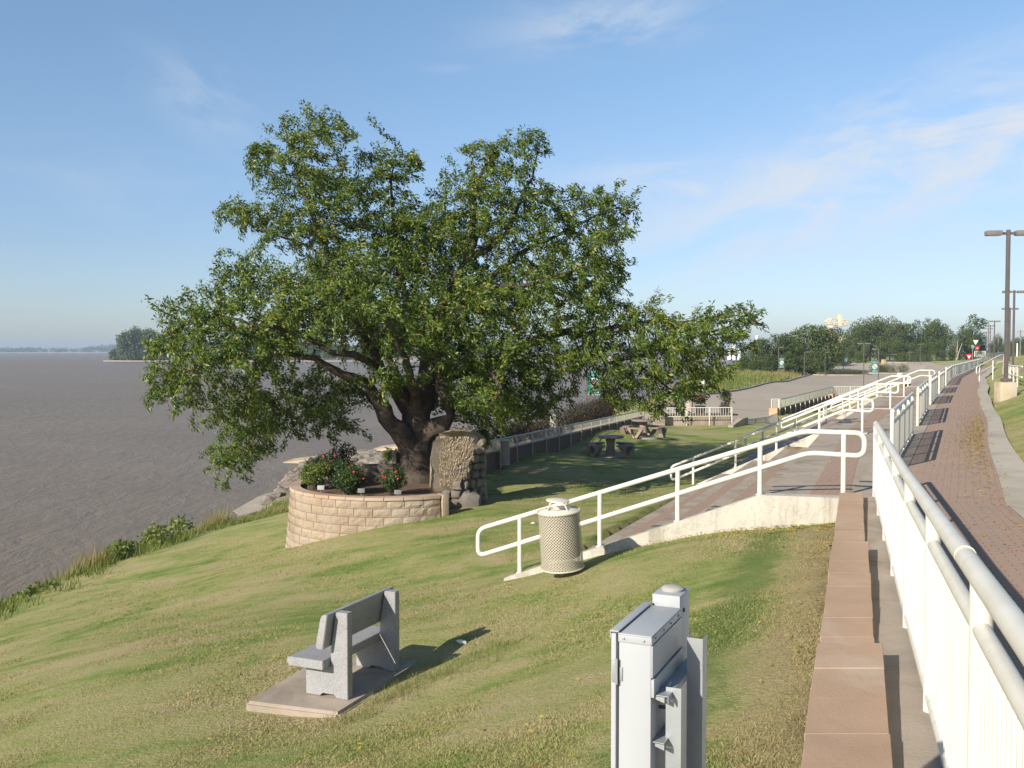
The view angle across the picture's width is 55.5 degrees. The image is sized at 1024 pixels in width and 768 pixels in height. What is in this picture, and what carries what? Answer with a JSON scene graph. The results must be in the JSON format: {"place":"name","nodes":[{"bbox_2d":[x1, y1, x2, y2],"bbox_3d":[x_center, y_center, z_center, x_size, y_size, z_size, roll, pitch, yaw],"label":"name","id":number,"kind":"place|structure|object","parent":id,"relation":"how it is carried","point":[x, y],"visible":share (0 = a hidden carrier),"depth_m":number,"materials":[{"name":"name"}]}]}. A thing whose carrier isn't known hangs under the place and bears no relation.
{"place":"outdoors","nodes":[
{"label":"outdoors","id":0,"kind":"place"},
{"bbox_2d":[0,494,289,620],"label":"bank grass","id":1,"kind":"structure","parent":0,"point":[161,546],"depth_m":29.98,"materials":[{"name":"green plant"}]},
{"bbox_2d":[234,492,271,516],"bbox_3d":[-12.864,6.772,51.421,3.801,1.694,9.715,0,2,0],"label":"silt bar","id":2,"kind":"object","parent":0,"point":[248,507],"visible":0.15,"depth_m":48.92,"materials":[{"name":"beige sand"}]},
{"bbox_2d":[0,352,774,352],"bbox_3d":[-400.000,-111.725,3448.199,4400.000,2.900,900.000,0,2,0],"label":"shore","id":3,"kind":"structure","parent":0,"point":[107,352],"depth_m":2998.44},
{"bbox_2d":[0,344,701,351],"bbox_3d":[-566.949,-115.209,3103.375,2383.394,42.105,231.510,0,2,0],"label":"shore woods","id":4,"kind":"object","parent":3,"relation":"on","point":[109,348],"visible":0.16,"depth_m":3056.38,"materials":[{"name":"green plant"}]},
{"bbox_2d":[103,358,727,361],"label":"island shore","id":5,"kind":"structure","parent":0,"point":[349,360],"depth_m":695.17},
{"bbox_2d":[107,325,398,359],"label":"island woods","id":6,"kind":"object","parent":5,"relation":"on","point":[130,348],"visible":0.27,"depth_m":702.84,"materials":[{"name":"green plant"}]},
{"bbox_2d":[0,351,924,600],"bbox_3d":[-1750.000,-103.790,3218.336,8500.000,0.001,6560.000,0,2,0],"label":"water","id":7,"kind":"structure","parent":0,"point":[94,451],"depth_m":75.39,"materials":[{"name":"brown liquid"}]},
{"bbox_2d":[0,351,1023,767],"bbox_3d":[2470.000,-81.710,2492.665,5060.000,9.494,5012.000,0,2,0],"label":"ground","id":8,"kind":"structure","parent":0,"point":[144,743],"depth_m":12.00,"materials":[{"name":"green plant"}]},
{"bbox_2d":[0,579,61,605],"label":"weed clump","id":9,"kind":"object","parent":8,"relation":"on","point":[34,589],"visible":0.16,"depth_m":26.46,"materials":[{"name":"green plant"}]},
{"bbox_2d":[36,541,123,585],"bbox_3d":[-13.671,6.267,29.632,3.617,3.136,3.742,0,2,0],"label":"weed clump","id":10,"kind":"object","parent":8,"relation":"on","point":[98,558],"visible":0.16,"depth_m":29.25,"materials":[{"name":"green plant"}]},
{"bbox_2d":[85,539,144,563],"bbox_3d":[-13.019,5.992,31.206,2.506,2.002,2.553,0,2,0],"label":"weed clump","id":11,"kind":"object","parent":8,"relation":"on","point":[125,548],"visible":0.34,"depth_m":30.95,"materials":[{"name":"green plant"}]},
{"bbox_2d":[129,514,202,551],"bbox_3d":[-12.604,5.956,33.799,3.962,2.719,3.882,0,2,0],"label":"weed clump","id":12,"kind":"object","parent":8,"relation":"on","point":[158,535],"visible":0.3,"depth_m":33.34,"materials":[{"name":"green plant"}]},
{"bbox_2d":[188,505,242,531],"bbox_3d":[-12.265,6.022,38.620,3.235,2.678,3.321,0,2,0],"label":"weed clump","id":13,"kind":"object","parent":8,"relation":"on","point":[219,518],"visible":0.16,"depth_m":38.27,"materials":[{"name":"green plant"}]},
{"bbox_2d":[259,504,288,515],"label":"weed clump","id":14,"kind":"object","parent":8,"relation":"on","point":[278,509],"visible":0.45,"depth_m":42.79,"materials":[{"name":"green plant"}]},
{"bbox_2d":[246,658,416,717],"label":"concrete slab","id":15,"kind":"structure","parent":8,"relation":"on","point":[289,696],"depth_m":9.57,"materials":[{"name":"beige concrete"}]},
{"bbox_2d":[287,586,398,699],"bbox_3d":[-1.678,2.622,9.998,0.620,0.845,1.250,1,2,23],"label":"park bench","id":16,"kind":"object","parent":15,"relation":"on","point":[346,632],"visible":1,"depth_m":9.67,"materials":[{"name":"concrete"}]},
{"bbox_2d":[254,447,432,505],"bbox_3d":[-9.883,5.222,61.465,11.147,1.885,25.253,0,2,14],"label":"riprap","id":17,"kind":"object","parent":8,"relation":"on","point":[371,456],"visible":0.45,"depth_m":59.05,"materials":[{"name":"grey stone"}]},
{"bbox_2d":[285,479,448,547],"bbox_3d":[-3.690,3.592,25.185,4.365,2.049,5.110,0,2,0],"label":"block planter","id":18,"kind":"object","parent":8,"relation":"on","point":[327,512],"visible":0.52,"depth_m":23.10,"materials":[{"name":"stone"}]},
{"bbox_2d":[298,461,332,489],"bbox_3d":[-4.986,2.374,24.805,0.899,0.882,0.814,0,2,0],"label":"shrub","id":19,"kind":"object","parent":18,"relation":"in","point":[312,477],"visible":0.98,"depth_m":24.64,"materials":[{"name":"green plant"}]},
{"bbox_2d":[303,451,354,486],"bbox_3d":[-4.726,2.278,25.220,1.542,1.053,1.004,1,2,33],"label":"rose bush","id":20,"kind":"object","parent":18,"relation":"in","point":[338,465],"visible":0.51,"depth_m":25.18,"materials":[{"name":"green plant"}]},
{"bbox_2d":[328,441,357,464],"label":"rose bush","id":21,"kind":"object","parent":18,"relation":"in","point":[342,454],"visible":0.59,"depth_m":26.32,"materials":[{"name":"green plant"}]},
{"bbox_2d":[330,462,366,494],"bbox_3d":[-4.023,2.387,24.039,0.941,0.911,1.274,0,2,0],"label":"rose bush","id":22,"kind":"object","parent":18,"relation":"in","point":[353,478],"visible":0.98,"depth_m":23.82,"materials":[{"name":"green plant"}]},
{"bbox_2d":[362,463,400,480],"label":"wall","id":23,"kind":"structure","parent":18,"relation":"on","point":[371,472],"depth_m":26.54,"materials":[{"name":"stone"}]},
{"bbox_2d":[379,466,407,495],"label":"rose bush","id":24,"kind":"object","parent":18,"relation":"in","point":[392,479],"visible":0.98,"depth_m":23.71,"materials":[{"name":"green plant"}]},
{"bbox_2d":[381,447,397,462],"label":"shrub","id":25,"kind":"object","parent":8,"relation":"on","point":[387,454],"visible":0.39,"depth_m":30.95,"materials":[{"name":"green plant"}]},
{"bbox_2d":[139,99,769,492],"bbox_3d":[-1.073,-2.378,27.258,16.753,10.953,12.046,0,2,0],"label":"tree","id":26,"kind":"object","parent":8,"relation":"on","point":[415,431],"visible":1,"depth_m":25.68,"materials":[{"name":"green plant"}]},
{"bbox_2d":[429,429,486,509],"bbox_3d":[-1.372,2.167,25.066,1.428,2.102,1.891,0,2,0],"label":"stone ruin","id":27,"kind":"object","parent":8,"relation":"on","point":[457,469],"visible":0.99,"depth_m":24.43,"materials":[{"name":"beige stone"}]},
{"bbox_2d":[493,435,509,467],"bbox_3d":[-0.370,2.245,32.097,0.614,1.146,0.614,1,2,20],"label":"electrical box","id":28,"kind":"object","parent":8,"relation":"on","point":[505,451],"visible":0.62,"depth_m":31.87,"materials":[{"name":"grey metal"}]},
{"bbox_2d":[432,387,618,449],"bbox_3d":[1.701,1.713,43.067,1.850,2.416,27.196,1,2,18],"label":"hedge","id":29,"kind":"object","parent":8,"relation":"on","point":[593,412],"visible":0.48,"depth_m":45.80,"materials":[{"name":"green plant"}]},
{"bbox_2d":[537,498,584,575],"bbox_3d":[0.670,2.138,13.411,0.614,1.146,0.614,-5,5,-10],"label":"litter bin","id":30,"kind":"object","parent":8,"relation":"on","point":[559,534],"visible":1,"depth_m":13.19,"materials":[{"name":"beige metal"}]},
{"bbox_2d":[485,416,641,473],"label":"low wall","id":31,"kind":"structure","parent":8,"relation":"on","point":[524,451],"depth_m":36.92,"materials":[{"name":"concrete"}]},
{"bbox_2d":[486,411,643,468],"bbox_3d":[3.274,2.181,42.699,0.056,1.644,26.626,1,2,19],"label":"picket fence","id":32,"kind":"object","parent":8,"relation":"on","point":[548,433],"visible":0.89,"depth_m":38.49,"materials":[{"name":"grey paint"}]},
{"bbox_2d":[175,381,1023,767],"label":"fallen leaves","id":33,"kind":"object","parent":8,"relation":"on","point":[971,431],"visible":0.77,"depth_m":13.74,"materials":[{"name":"brown plant"}]},
{"bbox_2d":[586,435,635,457],"bbox_3d":[3.921,2.501,38.710,2.051,0.880,2.051,0,2,0],"label":"picnic table","id":34,"kind":"object","parent":8,"relation":"on","point":[628,451],"visible":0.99,"depth_m":38.32,"materials":[{"name":"concrete"}]},
{"bbox_2d":[620,419,666,439],"bbox_3d":[6.019,2.072,44.599,2.051,0.880,2.051,-1,2,-20],"label":"picnic table","id":35,"kind":"object","parent":8,"relation":"on","point":[643,432],"visible":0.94,"depth_m":44.24,"materials":[{"name":"grey concrete"}]},
{"bbox_2d":[610,584,706,767],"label":"meter cabinet","id":36,"kind":"object","parent":8,"relation":"on","point":[658,682],"visible":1,"depth_m":2.38,"materials":[{"name":"grey metal"}]},
{"bbox_2d":[504,493,838,580],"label":"curb wall","id":37,"kind":"structure","parent":8,"relation":"on","point":[765,510],"depth_m":14.05,"materials":[{"name":"concrete"}]},
{"bbox_2d":[476,429,866,572],"bbox_3d":[2.212,1.803,14.498,5.782,2.362,0.119,1,2,16],"label":"handrail","id":38,"kind":"object","parent":37,"relation":"on","point":[678,492],"visible":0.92,"depth_m":14.37,"materials":[{"name":"white metal"}]},
{"bbox_2d":[663,407,731,425],"bbox_3d":[10.973,1.908,57.401,4.244,1.080,0.056,0,2,-8],"label":"picket fence","id":39,"kind":"object","parent":8,"relation":"on","point":[709,416],"visible":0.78,"depth_m":57.39,"materials":[{"name":"beige paint"}]},
{"bbox_2d":[665,413,737,425],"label":"retaining wall","id":40,"kind":"structure","parent":8,"relation":"on","point":[723,419],"depth_m":57.81,"materials":[{"name":"concrete"}]},
{"bbox_2d":[529,381,937,568],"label":"terrace steps","id":41,"kind":"structure","parent":8,"relation":"on","point":[794,477],"depth_m":19.64,"materials":[{"name":"concrete"}]},
{"bbox_2d":[618,381,928,539],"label":"brick bands","id":42,"kind":"object","parent":41,"relation":"on","point":[830,471],"visible":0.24,"depth_m":19.33,"materials":[{"name":"brown brick"}]},
{"bbox_2d":[695,432,867,484],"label":"curb wall","id":43,"kind":"structure","parent":41,"relation":"on","point":[807,441],"depth_m":27.78,"materials":[{"name":"concrete"}]},
{"bbox_2d":[670,398,874,484],"bbox_3d":[7.366,1.721,28.047,5.784,2.739,0.120,1,2,26],"label":"handrail","id":44,"kind":"object","parent":43,"relation":"on","point":[819,420],"visible":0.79,"depth_m":27.77,"materials":[{"name":"white metal"}]},
{"bbox_2d":[763,408,891,449],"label":"curb wall","id":45,"kind":"structure","parent":41,"relation":"on","point":[843,416],"depth_m":37.43,"materials":[{"name":"concrete"}]},
{"bbox_2d":[744,383,898,445],"bbox_3d":[11.966,1.300,37.878,5.784,2.739,0.120,1,2,26],"label":"handrail","id":46,"kind":"object","parent":45,"relation":"on","point":[890,393],"visible":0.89,"depth_m":37.65,"materials":[{"name":"white metal"}]},
{"bbox_2d":[800,396,906,429],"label":"curb wall","id":47,"kind":"structure","parent":41,"relation":"on","point":[866,402],"depth_m":44.82,"materials":[{"name":"concrete"}]},
{"bbox_2d":[781,375,911,427],"bbox_3d":[15.496,0.939,45.370,5.784,2.739,0.120,1,2,26],"label":"handrail","id":48,"kind":"object","parent":47,"relation":"on","point":[877,388],"visible":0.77,"depth_m":45.12,"materials":[{"name":"white metal"}]},
{"bbox_2d":[667,369,807,394],"bbox_3d":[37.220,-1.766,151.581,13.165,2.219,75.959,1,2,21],"label":"tall grass","id":49,"kind":"structure","parent":8,"relation":"on","point":[786,375],"depth_m":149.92,"materials":[{"name":"green plant"}]},
{"bbox_2d":[728,417,747,426],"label":"wall","id":50,"kind":"structure","parent":8,"relation":"on","point":[742,421],"depth_m":57.29,"materials":[{"name":"concrete"}]},
{"bbox_2d":[737,354,751,369],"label":"tree","id":51,"kind":"object","parent":8,"relation":"on","point":[744,360],"visible":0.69,"depth_m":177.14,"materials":[{"name":"green plant"}]},
{"bbox_2d":[743,343,764,369],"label":"tree","id":52,"kind":"object","parent":8,"relation":"on","point":[751,355],"visible":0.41,"depth_m":185.02,"materials":[{"name":"green plant"}]},
{"bbox_2d":[748,413,776,423],"bbox_3d":[15.805,2.480,61.967,0.176,1.080,4.325,2,3,42],"label":"picket fence","id":53,"kind":"object","parent":8,"relation":"on","point":[771,419],"visible":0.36,"depth_m":62.84,"materials":[{"name":"grey paint"}]},
{"bbox_2d":[751,339,780,370],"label":"tree","id":54,"kind":"object","parent":8,"relation":"on","point":[766,346],"visible":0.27,"depth_m":189.36,"materials":[{"name":"green plant"}]},
{"bbox_2d":[757,353,776,371],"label":"tree","id":55,"kind":"object","parent":8,"relation":"on","point":[768,365],"visible":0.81,"depth_m":171.60,"materials":[{"name":"green plant"}]},
{"bbox_2d":[754,333,790,370],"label":"tree","id":56,"kind":"object","parent":8,"relation":"on","point":[775,339],"visible":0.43,"depth_m":191.67,"materials":[{"name":"green plant"}]},
{"bbox_2d":[642,362,934,423],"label":"parking lot","id":57,"kind":"structure","parent":8,"relation":"on","point":[754,402],"depth_m":111.48,"materials":[{"name":"grey asphalt"}]},
{"bbox_2d":[719,389,730,412],"bbox_3d":[13.519,1.118,61.573,0.828,1.591,1.009,0,2,0],"label":"flower pot","id":58,"kind":"object","parent":57,"relation":"on","point":[724,410],"visible":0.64,"depth_m":61.41,"materials":[{"name":"green plant"}]},
{"bbox_2d":[656,364,838,408],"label":"kerb","id":59,"kind":"structure","parent":57,"relation":"on","point":[750,387],"depth_m":114.00,"materials":[{"name":"grey concrete"}]},
{"bbox_2d":[811,370,871,375],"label":"juniper bed","id":60,"kind":"object","parent":57,"relation":"on","point":[845,373],"visible":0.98,"depth_m":179.05,"materials":[{"name":"plant"}]},
{"bbox_2d":[868,363,909,373],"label":"juniper bed","id":61,"kind":"object","parent":57,"relation":"on","point":[884,370],"visible":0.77,"depth_m":188.73,"materials":[{"name":"plant"}]},
{"bbox_2d":[886,352,936,362],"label":"juniper bed","id":62,"kind":"object","parent":57,"relation":"on","point":[926,356],"visible":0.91,"depth_m":234.39,"materials":[{"name":"plant"}]},
{"bbox_2d":[780,350,799,372],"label":"tree","id":63,"kind":"object","parent":8,"relation":"on","point":[790,364],"visible":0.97,"depth_m":175.43,"materials":[{"name":"green plant"}]},
{"bbox_2d":[775,334,807,371],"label":"tree","id":64,"kind":"object","parent":8,"relation":"on","point":[793,346],"visible":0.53,"depth_m":192.68,"materials":[{"name":"green plant"}]},
{"bbox_2d":[780,395,830,414],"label":"retaining wall","id":65,"kind":"structure","parent":8,"relation":"on","point":[804,406],"depth_m":78.78,"materials":[{"name":"grey concrete"}]},
{"bbox_2d":[779,386,832,414],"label":"picket fence","id":66,"kind":"object","parent":8,"relation":"on","point":[785,402],"visible":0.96,"depth_m":78.50,"materials":[{"name":"white metal"}]},
{"bbox_2d":[783,324,829,370],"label":"tree","id":67,"kind":"object","parent":8,"relation":"on","point":[814,335],"visible":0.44,"depth_m":195.27,"materials":[{"name":"green plant"}]},
{"bbox_2d":[800,350,826,373],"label":"tree","id":68,"kind":"object","parent":8,"relation":"on","point":[814,367],"visible":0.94,"depth_m":181.52,"materials":[{"name":"green plant"}]},
{"bbox_2d":[798,323,841,371],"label":"tree","id":69,"kind":"object","parent":8,"relation":"on","point":[806,331],"visible":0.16,"depth_m":199.64,"materials":[{"name":"green plant"}]},
{"bbox_2d":[808,326,846,371],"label":"tree","id":70,"kind":"object","parent":8,"relation":"on","point":[833,356],"visible":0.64,"depth_m":194.67,"materials":[{"name":"green plant"}]},
{"bbox_2d":[823,314,848,347],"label":"grain elevator","id":71,"kind":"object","parent":8,"relation":"on","point":[840,322],"visible":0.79,"depth_m":449.13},
{"bbox_2d":[801,493,892,767],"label":"retaining wall","id":72,"kind":"structure","parent":8,"relation":"on","point":[847,725],"depth_m":5.30,"materials":[{"name":"concrete"}]},
{"bbox_2d":[844,321,867,359],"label":"tree","id":73,"kind":"object","parent":8,"relation":"on","point":[856,347],"visible":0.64,"depth_m":298.24,"materials":[{"name":"green plant"}]},
{"bbox_2d":[833,386,888,395],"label":"picket fence","id":74,"kind":"object","parent":8,"relation":"on","point":[854,389],"visible":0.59,"depth_m":91.40,"materials":[{"name":"white paint"}]},
{"bbox_2d":[850,317,873,360],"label":"tree","id":75,"kind":"object","parent":8,"relation":"on","point":[861,326],"visible":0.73,"depth_m":298.35,"materials":[{"name":"green plant"}]},
{"bbox_2d":[861,344,871,363],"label":"tree","id":76,"kind":"object","parent":8,"relation":"on","point":[866,351],"visible":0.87,"depth_m":266.83,"materials":[{"name":"green plant"}]},
{"bbox_2d":[866,315,889,358],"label":"tree","id":77,"kind":"object","parent":8,"relation":"on","point":[875,325],"visible":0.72,"depth_m":298.57,"materials":[{"name":"green plant"}]},
{"bbox_2d":[875,341,889,362],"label":"tree","id":78,"kind":"object","parent":8,"relation":"on","point":[884,353],"visible":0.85,"depth_m":269.01,"materials":[{"name":"green plant"}]},
{"bbox_2d":[876,315,907,360],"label":"tree","id":79,"kind":"object","parent":8,"relation":"on","point":[890,326],"visible":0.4,"depth_m":299.04,"materials":[{"name":"green plant"}]},
{"bbox_2d":[886,319,909,359],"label":"tree","id":80,"kind":"object","parent":8,"relation":"on","point":[894,338],"visible":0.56,"depth_m":294.57,"materials":[{"name":"green plant"}]},
{"bbox_2d":[890,340,906,361],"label":"tree","id":81,"kind":"object","parent":8,"relation":"on","point":[894,350],"visible":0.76,"depth_m":269.16,"materials":[{"name":"green plant"}]},
{"bbox_2d":[904,341,920,361],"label":"tree","id":82,"kind":"object","parent":8,"relation":"on","point":[912,348],"visible":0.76,"depth_m":267.49,"materials":[{"name":"green plant"}]},
{"bbox_2d":[907,319,927,358],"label":"tree","id":83,"kind":"object","parent":8,"relation":"on","point":[920,339],"visible":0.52,"depth_m":298.79,"materials":[{"name":"green plant"}]},
{"bbox_2d":[851,359,995,767],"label":"walkway edge strip","id":84,"kind":"object","parent":8,"relation":"on","point":[913,740],"visible":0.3,"depth_m":6.13,"materials":[{"name":"concrete"}]},
{"bbox_2d":[890,392,913,459],"bbox_3d":[8.052,0.841,19.991,0.072,1.076,7.238,1,2,25],"label":"guard rail","id":85,"kind":"object","parent":84,"relation":"on","point":[901,426],"visible":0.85,"depth_m":19.40,"materials":[{"name":"white metal"}]},
{"bbox_2d":[916,380,927,425],"bbox_3d":[12.305,0.500,29.135,0.072,1.076,7.128,1,2,25],"label":"guard rail","id":86,"kind":"object","parent":84,"relation":"on","point":[922,399],"visible":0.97,"depth_m":27.52,"materials":[{"name":"white metal"}]},
{"bbox_2d":[929,373,937,404],"bbox_3d":[16.747,0.151,38.629,0.072,1.063,6.709,1,2,25],"label":"guard rail","id":87,"kind":"object","parent":84,"relation":"on","point":[933,387],"visible":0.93,"depth_m":37.98,"materials":[{"name":"white metal"}]},
{"bbox_2d":[938,369,944,393],"bbox_3d":[21.168,-0.173,47.923,0.072,1.059,7.381,1,2,25],"label":"guard rail","id":88,"kind":"object","parent":84,"relation":"on","point":[941,379],"visible":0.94,"depth_m":47.21,"materials":[{"name":"white metal"}]},
{"bbox_2d":[872,421,1023,767],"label":"guard rail","id":89,"kind":"object","parent":84,"relation":"on","point":[971,680],"visible":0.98,"depth_m":3.90,"materials":[{"name":"white metal"}]},
{"bbox_2d":[945,352,1003,385],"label":"guard rail","id":90,"kind":"object","parent":84,"relation":"on","point":[952,370],"visible":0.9,"depth_m":84.37,"materials":[{"name":"white metal"}]},
{"bbox_2d":[919,338,938,361],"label":"tree","id":91,"kind":"object","parent":8,"relation":"on","point":[931,349],"visible":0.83,"depth_m":271.37,"materials":[{"name":"green plant"}]},
{"bbox_2d":[924,318,947,360],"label":"tree","id":92,"kind":"object","parent":8,"relation":"on","point":[933,333],"visible":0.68,"depth_m":298.43,"materials":[{"name":"green plant"}]},
{"bbox_2d":[935,340,946,360],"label":"tree","id":93,"kind":"object","parent":8,"relation":"on","point":[941,352],"visible":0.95,"depth_m":271.54,"materials":[{"name":"green plant"}]},
{"bbox_2d":[937,323,955,360],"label":"tree","id":94,"kind":"object","parent":8,"relation":"on","point":[948,338],"visible":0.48,"depth_m":298.44,"materials":[{"name":"green plant"}]},
{"bbox_2d":[951,331,963,359],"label":"tree","id":95,"kind":"object","parent":8,"relation":"on","point":[958,337],"visible":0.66,"depth_m":284.35,"materials":[{"name":"green plant"}]},
{"bbox_2d":[902,360,1023,678],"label":"brick walkway","id":96,"kind":"structure","parent":8,"relation":"on","point":[1004,564],"depth_m":14.48,"materials":[{"name":"brown brick"}]},
{"bbox_2d":[958,328,980,359],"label":"tree","id":97,"kind":"object","parent":8,"relation":"on","point":[967,349],"visible":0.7,"depth_m":287.05,"materials":[{"name":"green plant"}]},
{"bbox_2d":[958,314,988,359],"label":"tree","id":98,"kind":"object","parent":8,"relation":"on","point":[976,325],"visible":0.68,"depth_m":288.83,"materials":[{"name":"green plant"}]},
{"bbox_2d":[976,354,1003,380],"bbox_3d":[31.279,-0.929,63.532,4.195,2.047,0.138,-2,3,-39],"label":"handrail","id":99,"kind":"object","parent":8,"relation":"on","point":[992,366],"visible":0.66,"depth_m":63.59,"materials":[{"name":"white metal"}]},
{"bbox_2d":[977,361,1023,517],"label":"walkway border","id":100,"kind":"object","parent":8,"relation":"on","point":[1010,462],"visible":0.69,"depth_m":18.62,"materials":[{"name":"concrete"}]},
{"bbox_2d":[994,382,1016,401],"bbox_3d":[19.290,0.370,38.036,0.640,0.900,0.640,0,2,4],"label":"concrete footing","id":101,"kind":"object","parent":8,"relation":"on","point":[1003,391],"visible":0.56,"depth_m":37.73,"materials":[{"name":"beige concrete"}]},
{"bbox_2d":[984,230,1023,381],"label":"street lamp","id":102,"kind":"object","parent":101,"relation":"on","point":[1008,233],"visible":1,"depth_m":37.84,"materials":[{"name":"brown metal"}]},
{"bbox_2d":[1002,290,1023,366],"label":"street lamp","id":103,"kind":"object","parent":8,"relation":"on","point":[1014,292],"visible":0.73,"depth_m":74.82,"materials":[{"name":"brown metal"}]},
{"bbox_2d":[0,0,1023,350],"label":"sky","id":104,"kind":"structure","parent":0,"point":[813,162],"materials":[{"name":"blue"}]},
{"bbox_2d":[890,365,948,383],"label":"service road","id":105,"kind":"structure","parent":0,"point":[937,368],"depth_m":102.80,"materials":[{"name":"concrete"}]},
{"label":"curb wall","id":106,"kind":"object","parent":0,"visible":0},
{"bbox_2d":[830,370,934,411],"bbox_3d":[21.796,0.503,57.362,5.784,2.739,0.120,1,2,26],"label":"handrail","id":107,"kind":"object","parent":106,"relation":"on","point":[907,381],"visible":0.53,"depth_m":57.06,"materials":[{"name":"white metal"}]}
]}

